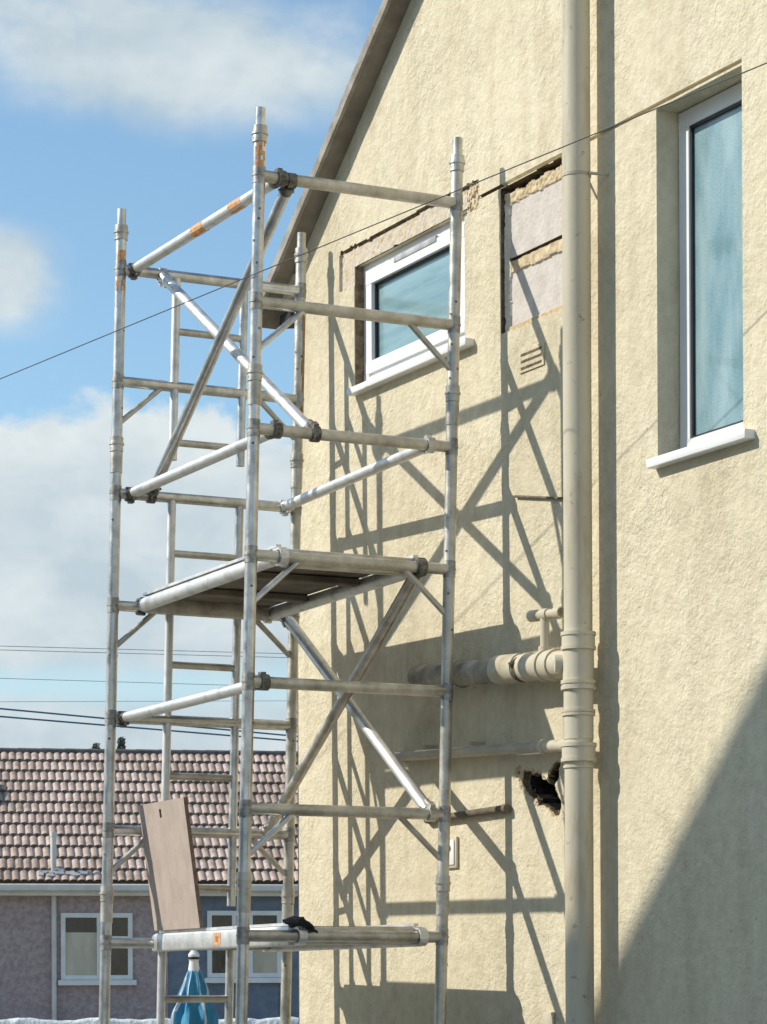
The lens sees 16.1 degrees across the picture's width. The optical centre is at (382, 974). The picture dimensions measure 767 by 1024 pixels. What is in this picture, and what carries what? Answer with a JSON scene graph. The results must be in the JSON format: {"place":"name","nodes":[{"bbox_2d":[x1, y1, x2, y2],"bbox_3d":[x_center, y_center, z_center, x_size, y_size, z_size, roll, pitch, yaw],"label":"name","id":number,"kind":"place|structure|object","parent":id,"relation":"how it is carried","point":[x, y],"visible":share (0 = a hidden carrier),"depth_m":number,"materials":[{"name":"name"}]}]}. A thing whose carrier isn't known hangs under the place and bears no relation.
{"place":"outdoors","nodes":[
{"label":"outdoors","id":0,"kind":"place"},
{"bbox_2d":[14,701,157,701],"bbox_3d":[-5.292,-6.331,63.000,43.416,3.230,0.012,0,-1,-44],"label":"overhead cable","id":1,"kind":"object","parent":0,"point":[83,701],"visible":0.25,"depth_m":61.53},
{"bbox_2d":[0,678,214,684],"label":"overhead cable","id":2,"kind":"object","parent":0,"point":[102,681],"visible":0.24,"depth_m":61.88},
{"bbox_2d":[5,646,283,653],"bbox_3d":[-5.291,-7.516,63.000,43.421,2.779,0.016,0,-1,-44],"label":"overhead cable","id":3,"kind":"object","parent":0,"point":[126,649],"visible":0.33,"depth_m":62.35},
{"bbox_2d":[9,650,286,657],"bbox_3d":[-5.291,-7.425,63.000,43.417,2.734,0.016,0,-1,-44],"label":"overhead cable","id":4,"kind":"object","parent":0,"point":[130,653],"visible":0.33,"depth_m":62.42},
{"bbox_2d":[0,716,297,741],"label":"overhead cable","id":5,"kind":"object","parent":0,"point":[133,727],"visible":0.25,"depth_m":62.61,"materials":[{"name":"black rubber"}]},
{"bbox_2d":[0,708,297,736],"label":"overhead cable","id":6,"kind":"object","parent":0,"point":[103,718],"visible":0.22,"depth_m":61.65,"materials":[{"name":"black rubber"}]},
{"bbox_2d":[0,0,382,750],"label":"sky","id":7,"kind":"structure","parent":0,"point":[144,108],"materials":[{"name":"blue"}]},
{"bbox_3d":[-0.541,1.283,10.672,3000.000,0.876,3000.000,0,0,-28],"label":"ground","id":8,"kind":"structure","parent":0,"visible":0},
{"bbox_2d":[91,743,99,748],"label":"tree","id":9,"kind":"object","parent":8,"relation":"on","point":[95,746],"visible":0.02,"depth_m":84.94,"materials":[{"name":"green plant"}]},
{"bbox_2d":[117,736,125,748],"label":"tree","id":10,"kind":"object","parent":8,"relation":"on","point":[121,742],"visible":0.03,"depth_m":84.96,"materials":[{"name":"green plant"}]},
{"bbox_2d":[0,748,298,1020],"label":"bungalow","id":11,"kind":"object","parent":8,"relation":"on","point":[51,817],"visible":0.31,"depth_m":45.24,"materials":[{"name":"brown tile"}]},
{"bbox_2d":[58,913,136,984],"bbox_3d":[-4.697,-0.420,44.820,1.287,1.190,0.140,0,0,-10],"label":"window","id":12,"kind":"structure","parent":11,"relation":"in","point":[80,932],"depth_m":44.82,"materials":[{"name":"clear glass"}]},
{"bbox_2d":[204,911,281,982],"bbox_3d":[-2.283,-0.461,45.227,1.350,1.200,0.140,0,0,-10],"label":"window","id":13,"kind":"structure","parent":11,"relation":"in","point":[262,964],"depth_m":45.23,"materials":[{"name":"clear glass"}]},
{"bbox_2d":[0,1017,298,1023],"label":"garden wall","id":14,"kind":"structure","parent":8,"relation":"on","point":[275,1020],"depth_m":41.93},
{"bbox_2d":[170,950,217,1023],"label":"garden parasol","id":15,"kind":"object","parent":8,"relation":"on","point":[194,982],"visible":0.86,"depth_m":15.93,"materials":[{"name":"fabric"}]},
{"bbox_2d":[262,0,766,1023],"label":"house","id":16,"kind":"structure","parent":8,"relation":"on","point":[608,844],"depth_m":10.75,"materials":[{"name":"paint"}]},
{"bbox_2d":[0,62,766,378],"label":"telephone wire","id":17,"kind":"object","parent":16,"relation":"attached to","point":[400,214],"visible":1,"depth_m":10.05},
{"bbox_2d":[347,214,474,396],"bbox_3d":[0.161,-2.909,11.818,0.160,0.592,1.085,0,0,-28],"label":"window","id":18,"kind":"structure","parent":16,"relation":"in","point":[413,278],"depth_m":11.93,"materials":[{"name":"white plastic"}]},
{"bbox_2d":[646,82,754,468],"bbox_3d":[1.216,-2.548,9.874,0.210,1.334,0.627,0,0,-28],"label":"window","id":19,"kind":"structure","parent":16,"relation":"in","point":[710,131],"depth_m":9.99,"materials":[{"name":"white plastic"}]},
{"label":"path","id":20,"kind":"structure","parent":0,"visible":0},
{"bbox_2d":[99,106,464,1023],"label":"scaffold tower","id":21,"kind":"structure","parent":20,"relation":"on","point":[237,888],"depth_m":11.36,"materials":[{"name":"metal"}]},
{"bbox_2d":[135,544,427,623],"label":"scaffold platform","id":22,"kind":"structure","parent":21,"relation":"on","point":[216,592],"depth_m":11.69,"materials":[{"name":"metal"}]},
{"bbox_2d":[152,923,428,951],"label":"scaffold platform","id":23,"kind":"structure","parent":21,"relation":"on","point":[216,938],"depth_m":11.43,"materials":[{"name":"silver metal"}]},
{"bbox_2d":[138,797,203,930],"bbox_3d":[-0.924,-0.477,11.874,0.092,0.559,0.530,0,0,-26],"label":"plywood board","id":24,"kind":"object","parent":23,"relation":"on","point":[170,864],"visible":1,"depth_m":11.84,"materials":[{"name":"beige wood"}]},
{"bbox_2d":[282,916,317,932],"bbox_3d":[-0.332,-0.199,10.793,0.145,0.072,0.117,0,0,27],"label":"rag","id":25,"kind":"object","parent":23,"relation":"on","point":[293,921],"visible":1,"depth_m":10.76,"materials":[{"name":"fabric"}]}
]}

